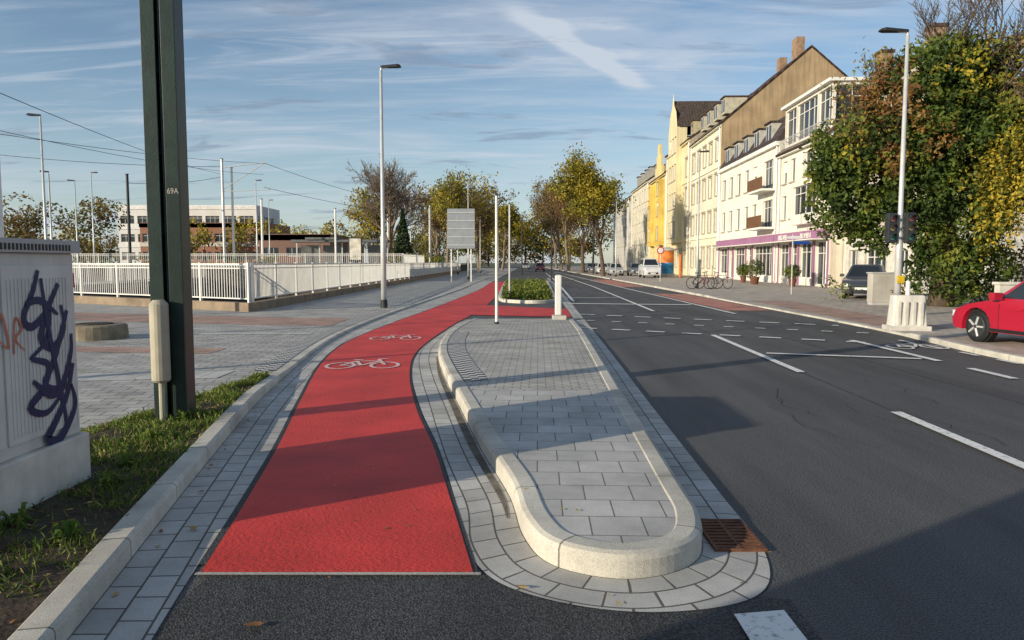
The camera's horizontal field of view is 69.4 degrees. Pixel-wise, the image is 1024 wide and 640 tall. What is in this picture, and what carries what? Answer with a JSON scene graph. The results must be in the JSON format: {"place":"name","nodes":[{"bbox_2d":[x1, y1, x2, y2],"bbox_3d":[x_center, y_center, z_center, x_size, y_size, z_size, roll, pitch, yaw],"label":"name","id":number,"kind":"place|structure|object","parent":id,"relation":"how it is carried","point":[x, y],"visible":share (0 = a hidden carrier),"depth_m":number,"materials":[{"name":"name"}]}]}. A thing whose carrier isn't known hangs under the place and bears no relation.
{"place":"outdoors","nodes":[
{"label":"outdoors","id":0,"kind":"place"},
{"bbox_2d":[220,158,225,266],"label":"catenary pole","id":1,"kind":"object","parent":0,"point":[223,210],"visible":0.83,"depth_m":69.33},
{"bbox_2d":[72,264,467,301],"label":"terrace ground","id":2,"kind":"structure","parent":0,"point":[291,280],"depth_m":59.93,"materials":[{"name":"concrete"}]},
{"bbox_2d":[126,174,131,266],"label":"catenary pole","id":3,"kind":"object","parent":2,"relation":"on","point":[128,218],"visible":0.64,"depth_m":69.38,"materials":[{"name":"metal"}]},
{"bbox_2d":[118,205,279,262],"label":"building","id":4,"kind":"structure","parent":2,"relation":"on","point":[273,214],"depth_m":138.92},
{"bbox_2d":[117,206,255,246],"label":"bands","id":5,"kind":"object","parent":4,"relation":"attached to","point":[190,207],"visible":0.26,"depth_m":138.64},
{"bbox_2d":[121,216,272,259],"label":"windows","id":6,"kind":"structure","parent":4,"relation":"attached to","point":[209,219],"depth_m":139.18,"materials":[{"name":"grey glass"}]},
{"bbox_2d":[140,223,289,262],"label":"building","id":7,"kind":"structure","parent":2,"relation":"on","point":[214,230],"depth_m":131.41,"materials":[{"name":"brick"}]},
{"bbox_2d":[143,234,259,259],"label":"windows","id":8,"kind":"structure","parent":7,"relation":"attached to","point":[219,238],"depth_m":131.66,"materials":[{"name":"grey glass"}]},
{"bbox_2d":[139,223,266,246],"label":"bands","id":9,"kind":"object","parent":7,"relation":"attached to","point":[192,225],"visible":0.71,"depth_m":130.96,"materials":[{"name":"concrete"}]},
{"bbox_2d":[230,167,235,266],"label":"catenary pole","id":10,"kind":"object","parent":2,"relation":"on","point":[232,210],"visible":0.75,"depth_m":69.85,"materials":[{"name":"white metal"}]},
{"bbox_2d":[72,253,401,266],"bbox_3d":[-34.468,-4.854,60.105,51.135,1.130,0.074,0,4,0],"label":"white railing","id":11,"kind":"object","parent":2,"relation":"on","point":[228,255],"visible":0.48,"depth_m":60.07,"materials":[{"name":"metal"}]},
{"bbox_2d":[72,251,454,266],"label":"hedge","id":12,"kind":"object","parent":2,"relation":"on","point":[398,259],"visible":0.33,"depth_m":77.37,"materials":[{"name":"green plant"}]},
{"bbox_2d":[291,237,391,265],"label":"tram shelter","id":13,"kind":"object","parent":2,"relation":"on","point":[330,249],"visible":0.62,"depth_m":82.64,"materials":[{"name":"metal"}]},
{"bbox_2d":[348,237,362,262],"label":"advertising display","id":14,"kind":"object","parent":2,"relation":"on","point":[355,245],"visible":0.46,"depth_m":65.56,"materials":[{"name":"metal"}]},
{"bbox_2d":[337,158,428,261],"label":"bare tree","id":15,"kind":"object","parent":2,"relation":"on","point":[397,197],"visible":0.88,"depth_m":86.11,"materials":[{"name":"brown plant"}]},
{"bbox_2d":[402,253,423,262],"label":"white railing","id":16,"kind":"object","parent":2,"relation":"on","point":[410,258],"visible":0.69,"depth_m":66.12,"materials":[{"name":"metal"}]},
{"bbox_2d":[74,268,513,429],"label":"pavement","id":17,"kind":"structure","parent":0,"point":[244,355],"depth_m":14.86,"materials":[{"name":"concrete"}]},
{"bbox_2d":[0,167,3,236],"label":"steel mast","id":18,"kind":"object","parent":17,"relation":"on","point":[1,222],"visible":0.09,"depth_m":20.01,"materials":[{"name":"white metal"}]},
{"bbox_2d":[0,93,426,215],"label":"overhead wires","id":19,"kind":"object","parent":18,"relation":"attached to","point":[144,153],"visible":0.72,"depth_m":54.04,"materials":[{"name":"metal"}]},
{"bbox_2d":[26,113,47,239],"bbox_3d":[-21.035,-5.059,32.906,0.680,8.110,0.280,0,4,0],"label":"street lamp","id":20,"kind":"object","parent":17,"relation":"on","point":[43,190],"visible":0.5,"depth_m":32.78,"materials":[{"name":"metal"}]},
{"bbox_2d":[75,322,128,341],"bbox_3d":[-8.600,0.224,15.264,1.240,0.320,1.240,0,4,0],"label":"concrete planter ring","id":21,"kind":"object","parent":17,"relation":"on","point":[95,331],"visible":0.8,"depth_m":14.87,"materials":[{"name":"concrete"}]},
{"bbox_2d":[0,374,268,639],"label":"soil bed","id":22,"kind":"object","parent":17,"relation":"on","point":[19,609],"visible":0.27,"depth_m":4.17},
{"bbox_2d":[0,237,90,520],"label":"utility cabinet","id":23,"kind":"object","parent":22,"relation":"on","point":[44,447],"visible":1,"depth_m":4.65,"materials":[{"name":"metal"}]},
{"bbox_2d":[0,410,195,573],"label":"weed plants","id":24,"kind":"object","parent":22,"relation":"on","point":[70,525],"visible":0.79,"depth_m":4.28,"materials":[{"name":"green plant"}]},
{"bbox_2d":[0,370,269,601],"bbox_3d":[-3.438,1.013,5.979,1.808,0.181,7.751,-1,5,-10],"label":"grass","id":25,"kind":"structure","parent":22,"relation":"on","point":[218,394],"depth_m":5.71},
{"bbox_2d":[72,265,207,289],"bbox_3d":[-24.800,-2.818,46.685,0.350,1.530,26.275,0,4,0],"label":"white railing","id":26,"kind":"object","parent":17,"relation":"on","point":[132,284],"visible":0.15,"depth_m":46.88,"materials":[{"name":"metal"}]},
{"bbox_2d":[72,262,256,311],"bbox_3d":[-16.425,-1.419,28.430,19.109,1.580,0.350,3,5,31],"label":"white railing","id":27,"kind":"object","parent":17,"relation":"on","point":[247,306],"visible":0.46,"depth_m":26.37,"materials":[{"name":"metal"}]},
{"bbox_2d":[139,0,195,421],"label":"catenary mast","id":28,"kind":"object","parent":17,"relation":"on","point":[168,219],"visible":0.85,"depth_m":6.93,"materials":[{"name":"metal"}]},
{"bbox_2d":[77,333,311,380],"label":"tactile slabs","id":29,"kind":"structure","parent":17,"relation":"on","point":[128,376],"depth_m":10.22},
{"bbox_2d":[75,312,350,353],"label":"red paver path","id":30,"kind":"structure","parent":17,"relation":"on","point":[81,316],"depth_m":19.90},
{"bbox_2d":[250,262,461,310],"bbox_3d":[-8.300,-4.719,70.735,0.350,1.580,94.225,0,4,0],"label":"white railing","id":31,"kind":"object","parent":17,"relation":"on","point":[368,272],"visible":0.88,"depth_m":33.74,"materials":[{"name":"metal"}]},
{"bbox_2d":[341,183,394,244],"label":"autumn tree","id":32,"kind":"object","parent":17,"relation":"on","point":[369,227],"visible":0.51,"depth_m":109.65,"materials":[{"name":"green plant"}]},
{"bbox_2d":[254,311,487,380],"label":"tactile paving","id":33,"kind":"structure","parent":17,"relation":"on","point":[468,369],"depth_m":12.31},
{"bbox_2d":[379,64,401,307],"bbox_3d":[-4.139,-4.510,25.226,0.818,8.210,0.280,0,4,0],"label":"street lamp","id":34,"kind":"object","parent":17,"relation":"on","point":[383,302],"visible":0.97,"depth_m":25.22,"materials":[{"name":"metal"}]},
{"bbox_2d":[393,208,413,262],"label":"conifer tree","id":35,"kind":"object","parent":17,"relation":"on","point":[404,235],"visible":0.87,"depth_m":85.09,"materials":[{"name":"green plant"}]},
{"bbox_2d":[395,181,446,259],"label":"autumn tree","id":36,"kind":"object","parent":17,"relation":"on","point":[435,223],"visible":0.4,"depth_m":128.58,"materials":[{"name":"green plant"}]},
{"bbox_2d":[5,305,888,625],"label":"fallen leaves","id":37,"kind":"object","parent":17,"relation":"on","point":[257,623],"visible":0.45,"depth_m":4.50,"materials":[{"name":"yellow plant"}]},
{"bbox_2d":[419,165,497,262],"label":"autumn tree","id":38,"kind":"object","parent":17,"relation":"on","point":[445,197],"visible":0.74,"depth_m":104.13,"materials":[{"name":"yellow plant"}]},
{"bbox_2d":[447,209,474,281],"bbox_3d":[-4.100,-6.014,59.748,2.200,5.900,0.250,0,4,0],"label":"direction sign board","id":39,"kind":"object","parent":17,"relation":"on","point":[460,228],"visible":0.94,"depth_m":59.58,"materials":[{"name":"metal"}]},
{"bbox_2d":[463,180,518,271],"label":"autumn tree","id":40,"kind":"object","parent":17,"relation":"on","point":[485,225],"visible":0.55,"depth_m":115.82,"materials":[{"name":"yellow plant"}]},
{"bbox_2d":[492,200,544,269],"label":"autumn tree","id":41,"kind":"object","parent":17,"relation":"on","point":[514,226],"visible":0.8,"depth_m":148.95,"materials":[{"name":"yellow plant"}]},
{"bbox_2d":[259,234,348,264],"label":"building","id":42,"kind":"structure","parent":0,"point":[282,245],"depth_m":99.53,"materials":[{"name":"brick"}]},
{"bbox_2d":[258,235,330,239],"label":"bands","id":43,"kind":"object","parent":42,"relation":"attached to","point":[286,237],"visible":0.71,"depth_m":99.28,"materials":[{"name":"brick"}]},
{"bbox_2d":[264,247,344,256],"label":"windows","id":44,"kind":"structure","parent":42,"relation":"attached to","point":[290,250],"depth_m":99.77,"materials":[{"name":"grey glass"}]},
{"bbox_2d":[97,263,609,289],"bbox_3d":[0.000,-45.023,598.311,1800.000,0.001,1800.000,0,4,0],"label":"ground","id":45,"kind":"structure","parent":0,"point":[474,265],"depth_m":556.94,"materials":[{"name":"soil"}]},
{"bbox_2d":[74,282,240,301],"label":"underpass wall","id":46,"kind":"structure","parent":45,"relation":"on","point":[142,296],"depth_m":47.59,"materials":[{"name":"concrete"}]},
{"bbox_2d":[2,191,613,267],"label":"distant trees","id":47,"kind":"object","parent":45,"relation":"on","point":[422,245],"visible":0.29,"depth_m":129.01,"materials":[{"name":"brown plant"}]},
{"bbox_2d":[0,0,1023,262],"label":"sky","id":48,"kind":"structure","parent":0,"point":[506,87],"materials":[{"name":"blue"}]},
{"bbox_2d":[447,319,675,542],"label":"traffic island paving","id":49,"kind":"structure","parent":0,"point":[573,445],"depth_m":6.55,"materials":[{"name":"concrete"}]},
{"bbox_2d":[494,193,498,323],"bbox_3d":[-0.380,-1.503,18.238,0.122,3.200,0.122,0,4,0],"label":"signal post","id":50,"kind":"object","parent":49,"relation":"on","point":[496,259],"visible":1,"depth_m":18.21,"materials":[{"name":"white metal"}]},
{"bbox_2d":[552,275,566,319],"bbox_3d":[1.300,-0.622,20.313,0.380,1.220,0.440,0,4,0],"label":"white delineator","id":51,"kind":"object","parent":49,"relation":"on","point":[558,297],"visible":0.99,"depth_m":20.25,"materials":[{"name":"plastic"}]},
{"bbox_2d":[170,265,1023,639],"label":"asphalt road","id":52,"kind":"structure","parent":0,"point":[900,529],"depth_m":6.27,"materials":[{"name":"asphalt"}]},
{"bbox_2d":[7,268,514,639],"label":"kerb","id":53,"kind":"structure","parent":52,"relation":"on","point":[62,610],"depth_m":4.16,"materials":[{"name":"concrete"}]},
{"bbox_2d":[67,268,516,639],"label":"gutter strip","id":54,"kind":"object","parent":52,"relation":"on","point":[149,582],"visible":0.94,"depth_m":4.63,"materials":[{"name":"stone"}]},
{"bbox_2d":[194,572,480,574],"bbox_3d":[-0.890,1.296,3.782,1.460,0.001,0.030,0,4,0],"label":"metal edge strip","id":55,"kind":"object","parent":52,"relation":"on","point":[337,573],"visible":1,"depth_m":3.78,"materials":[{"name":"metal"}]},
{"bbox_2d":[198,283,498,571],"bbox_3d":[-1.758,-0.967,32.869,3.176,0.001,58.310,0,4,0],"label":"bitumen joint","id":56,"kind":"object","parent":52,"relation":"on","point":[220,536],"visible":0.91,"depth_m":5.41,"materials":[{"name":"asphalt"}]},
{"bbox_2d":[201,282,570,571],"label":"red cycle lane","id":57,"kind":"structure","parent":52,"relation":"on","point":[299,511],"depth_m":5.40,"materials":[{"name":"asphalt"}]},
{"bbox_2d":[324,334,421,368],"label":"bicycle symbols","id":58,"kind":"object","parent":57,"relation":"on","point":[370,365],"visible":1,"depth_m":11.69,"materials":[{"name":"white paint"}]},
{"bbox_2d":[151,576,822,639],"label":"cycle lane asphalt","id":59,"kind":"structure","parent":52,"relation":"on","point":[369,608],"depth_m":3.36,"materials":[{"name":"asphalt"}]},
{"bbox_2d":[498,281,554,303],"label":"island kerb","id":60,"kind":"structure","parent":52,"relation":"on","point":[526,301],"depth_m":29.07,"materials":[{"name":"concrete"}]},
{"bbox_2d":[512,281,552,299],"bbox_3d":[1.132,-1.957,44.377,3.256,0.001,31.219,0,4,0],"label":"soil bed","id":61,"kind":"object","parent":60,"relation":"in","point":[534,299],"visible":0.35,"depth_m":29.92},
{"bbox_2d":[501,277,552,299],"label":"groundcover plants","id":62,"kind":"object","parent":61,"relation":"on","point":[525,289],"visible":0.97,"depth_m":30.82,"materials":[{"name":"green plant"}]},
{"bbox_2d":[547,278,582,317],"bbox_3d":[2.779,-2.144,47.979,0.360,0.001,54.040,0,4,2],"label":"gutter strip","id":63,"kind":"object","parent":52,"relation":"on","point":[572,311],"visible":0.64,"depth_m":26.75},
{"bbox_2d":[438,318,701,578],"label":"island kerb","id":64,"kind":"structure","parent":52,"relation":"on","point":[552,542],"depth_m":4.29,"materials":[{"name":"concrete"}]},
{"bbox_2d":[412,320,769,611],"bbox_3d":[0.179,0.660,12.021,3.703,0.001,17.334,0,4,0],"label":"gutter strip","id":65,"kind":"object","parent":52,"relation":"on","point":[504,553],"visible":0.83,"depth_m":4.28,"materials":[{"name":"stone"}]},
{"bbox_2d":[436,357,508,517],"bbox_3d":[-0.680,0.927,8.543,0.116,0.001,8.000,-1,5,-9],"label":"gutter","id":66,"kind":"object","parent":65,"relation":"on","point":[474,448],"visible":1,"depth_m":6.51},
{"bbox_2d":[701,519,767,552],"bbox_3d":[1.265,1.266,4.322,0.290,0.044,0.480,0,4,0],"label":"drain grate","id":67,"kind":"object","parent":52,"relation":"on","point":[729,535],"visible":0.9,"depth_m":4.27,"materials":[{"name":"metal"}]},
{"bbox_2d":[545,267,1023,363],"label":"kerb","id":68,"kind":"structure","parent":52,"relation":"on","point":[979,350],"depth_m":15.63,"materials":[{"name":"concrete"}]},
{"bbox_2d":[546,271,1023,639],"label":"road markings","id":69,"kind":"object","parent":52,"relation":"on","point":[773,625],"visible":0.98,"depth_m":6.29,"materials":[{"name":"paint"}]},
{"bbox_2d":[551,286,1022,446],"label":"asphalt seams","id":70,"kind":"object","parent":52,"relation":"on","point":[852,385],"visible":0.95,"depth_m":9.16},
{"bbox_2d":[589,279,765,309],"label":"red cycle path","id":71,"kind":"structure","parent":0,"point":[723,305],"depth_m":30.97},
{"bbox_2d":[545,266,1023,355],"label":"pavement","id":72,"kind":"structure","parent":0,"point":[747,291],"depth_m":31.86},
{"bbox_2d":[524,178,569,268],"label":"autumn tree","id":73,"kind":"object","parent":72,"relation":"on","point":[541,222],"visible":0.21,"depth_m":183.88,"materials":[{"name":"yellow plant"}]},
{"bbox_2d":[529,175,569,269],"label":"autumn tree","id":74,"kind":"object","parent":72,"relation":"on","point":[545,213],"visible":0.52,"depth_m":155.04,"materials":[{"name":"yellow plant"}]},
{"bbox_2d":[544,173,585,270],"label":"autumn tree","id":75,"kind":"object","parent":72,"relation":"on","point":[557,203],"visible":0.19,"depth_m":134.56,"materials":[{"name":"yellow plant"}]},
{"bbox_2d":[556,186,609,272],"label":"autumn tree","id":76,"kind":"object","parent":72,"relation":"on","point":[573,222],"visible":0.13,"depth_m":111.36,"materials":[{"name":"yellow plant"}]},
{"bbox_2d":[540,141,635,275],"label":"autumn tree","id":77,"kind":"object","parent":72,"relation":"on","point":[595,196],"visible":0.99,"depth_m":81.84,"materials":[{"name":"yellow plant"}]},
{"bbox_2d":[607,263,624,275],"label":"parked car","id":78,"kind":"object","parent":72,"relation":"on","point":[611,269],"visible":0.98,"depth_m":86.50,"materials":[{"name":"paint"}]},
{"bbox_2d":[613,194,632,270],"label":"grey townhouse","id":79,"kind":"structure","parent":72,"relation":"on","point":[624,227],"depth_m":144.85,"materials":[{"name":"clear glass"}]},
{"bbox_2d":[631,166,654,262],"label":"cream townhouse","id":80,"kind":"structure","parent":72,"relation":"on","point":[639,249],"depth_m":126.22,"materials":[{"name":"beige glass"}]},
{"bbox_2d":[638,258,659,277],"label":"white van","id":81,"kind":"object","parent":72,"relation":"on","point":[648,266],"visible":0.88,"depth_m":75.09,"materials":[{"name":"paint"}]},
{"bbox_2d":[647,144,667,260],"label":"yellow townhouse","id":82,"kind":"structure","parent":72,"relation":"on","point":[656,223],"depth_m":107.13,"materials":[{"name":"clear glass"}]},
{"bbox_2d":[657,247,675,276],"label":"column","id":83,"kind":"structure","parent":72,"relation":"on","point":[667,262],"depth_m":79.01,"materials":[{"name":"concrete"}]},
{"bbox_2d":[695,150,709,288],"bbox_3d":[11.235,-5.899,43.673,0.680,8.110,0.280,0,4,0],"label":"street lamp","id":84,"kind":"object","parent":72,"relation":"on","point":[697,259],"visible":0.98,"depth_m":43.68,"materials":[{"name":"metal"}]},
{"bbox_2d":[665,93,749,274],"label":"ornate townhouse","id":85,"kind":"structure","parent":72,"relation":"on","point":[685,120],"depth_m":91.78,"materials":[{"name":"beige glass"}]},
{"bbox_2d":[667,137,687,267],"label":"windows","id":86,"kind":"structure","parent":85,"relation":"in","point":[686,157],"depth_m":93.17,"materials":[{"name":"grey glass"}]},
{"bbox_2d":[719,141,784,282],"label":"walls","id":87,"kind":"structure","parent":72,"relation":"on","point":[741,202],"depth_m":64.45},
{"bbox_2d":[710,141,779,282],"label":"trim","id":88,"kind":"structure","parent":87,"relation":"attached to","point":[754,187],"depth_m":59.22,"materials":[{"name":"paint"}]},
{"bbox_2d":[720,160,772,278],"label":"windows","id":89,"kind":"structure","parent":87,"relation":"attached to","point":[763,254],"depth_m":61.72,"materials":[{"name":"grey glass"}]},
{"bbox_2d":[719,116,785,169],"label":"roof","id":90,"kind":"structure","parent":87,"relation":"on","point":[772,131],"depth_m":61.28,"materials":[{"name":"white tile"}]},
{"bbox_2d":[744,257,764,283],"bbox_3d":[17.192,-3.495,52.369,1.445,1.925,1.493,0,4,0],"label":"potted shrub","id":91,"kind":"object","parent":72,"relation":"on","point":[756,272],"visible":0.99,"depth_m":52.21,"materials":[{"name":"green plant"}]},
{"bbox_2d":[689,36,848,277],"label":"gabled townhouse","id":92,"kind":"structure","parent":72,"relation":"on","point":[728,120],"depth_m":73.69,"materials":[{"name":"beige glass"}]},
{"bbox_2d":[690,135,718,268],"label":"windows","id":93,"kind":"structure","parent":92,"relation":"in","point":[716,137],"depth_m":79.41,"materials":[{"name":"grey glass"}]},
{"bbox_2d":[783,264,801,286],"bbox_3d":[17.981,-2.893,47.417,1.136,1.494,1.124,0,4,0],"label":"potted shrub","id":94,"kind":"object","parent":72,"relation":"on","point":[796,270],"visible":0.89,"depth_m":47.27,"materials":[{"name":"green plant"}]},
{"bbox_2d":[756,301,954,328],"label":"red paver path","id":95,"kind":"structure","parent":72,"relation":"on","point":[859,317],"depth_m":22.45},
{"bbox_2d":[840,264,885,298],"bbox_3d":[15.639,-1.710,32.665,2.000,1.490,4.245,3,5,30],"label":"dark parked car","id":96,"kind":"object","parent":72,"relation":"on","point":[856,277],"visible":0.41,"depth_m":31.89,"materials":[{"name":"paint"}]},
{"bbox_2d":[866,272,893,304],"bbox_3d":[13.600,-1.158,27.192,0.960,1.200,0.460,0,4,0],"label":"electric cabinet","id":97,"kind":"object","parent":72,"relation":"on","point":[880,285],"visible":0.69,"depth_m":27.00,"materials":[{"name":"plastic"}]},
{"bbox_2d":[878,27,909,294],"bbox_3d":[10.761,-4.134,21.042,0.932,8.110,0.280,0,4,0],"label":"street lamp","id":98,"kind":"object","parent":72,"relation":"on","point":[898,260],"visible":0.71,"depth_m":20.99,"materials":[{"name":"metal"}]},
{"bbox_2d":[885,212,917,282],"bbox_3d":[11.030,-2.038,20.990,0.680,2.000,0.550,0,4,0],"label":"traffic light","id":99,"kind":"object","parent":98,"relation":"attached to","point":[909,226],"visible":1,"depth_m":20.96,"materials":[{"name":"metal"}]},
{"bbox_2d":[778,58,1023,286],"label":"walls","id":100,"kind":"structure","parent":72,"relation":"on","point":[797,223],"depth_m":50.44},
{"bbox_2d":[765,116,833,286],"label":"trim","id":101,"kind":"structure","parent":100,"relation":"attached to","point":[813,238],"depth_m":50.90,"materials":[{"name":"metal"}]},
{"bbox_2d":[775,23,946,157],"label":"roof","id":102,"kind":"structure","parent":100,"relation":"on","point":[829,80],"depth_m":49.20,"materials":[{"name":"tile"}]},
{"bbox_2d":[780,85,956,284],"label":"windows","id":103,"kind":"structure","parent":100,"relation":"attached to","point":[807,114],"depth_m":49.97,"materials":[{"name":"grey glass"}]},
{"bbox_2d":[882,281,931,330],"bbox_3d":[9.100,-0.330,17.026,0.900,1.130,0.540,1,5,8],"label":"barrier base","id":104,"kind":"object","parent":72,"relation":"on","point":[907,311],"visible":1,"depth_m":16.84,"materials":[{"name":"white plastic"}]},
{"bbox_2d":[798,0,1023,306],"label":"ivy covered tree","id":105,"kind":"object","parent":72,"relation":"on","point":[959,111],"visible":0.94,"depth_m":25.11,"materials":[{"name":"green plant"}]},
{"bbox_2d":[820,239,1023,302],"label":"shrub","id":106,"kind":"object","parent":72,"relation":"on","point":[980,298],"visible":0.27,"depth_m":28.06,"materials":[{"name":"green plant"}]},
{"bbox_2d":[843,224,1023,293],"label":"garage annex","id":107,"kind":"object","parent":72,"relation":"on","point":[852,256],"visible":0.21,"depth_m":39.63,"materials":[{"name":"white glass"}]},
{"bbox_2d":[846,245,985,277],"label":"windows","id":108,"kind":"structure","parent":107,"relation":"in","point":[871,259],"depth_m":41.84,"materials":[{"name":"grey glass"}]},
{"bbox_2d":[952,281,1023,341],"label":"red car","id":109,"kind":"object","parent":72,"relation":"on","point":[991,318],"visible":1,"depth_m":14.01,"materials":[{"name":"paint"}]},
{"bbox_2d":[970,49,1023,261],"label":"weeping tree","id":110,"kind":"object","parent":72,"relation":"on","point":[1012,174],"visible":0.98,"depth_m":23.73,"materials":[{"name":"yellow plant"}]},
{"bbox_2d":[992,282,1020,292],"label":"garden wall","id":111,"kind":"structure","parent":72,"relation":"on","point":[1001,287],"depth_m":22.59,"materials":[{"name":"paint"}]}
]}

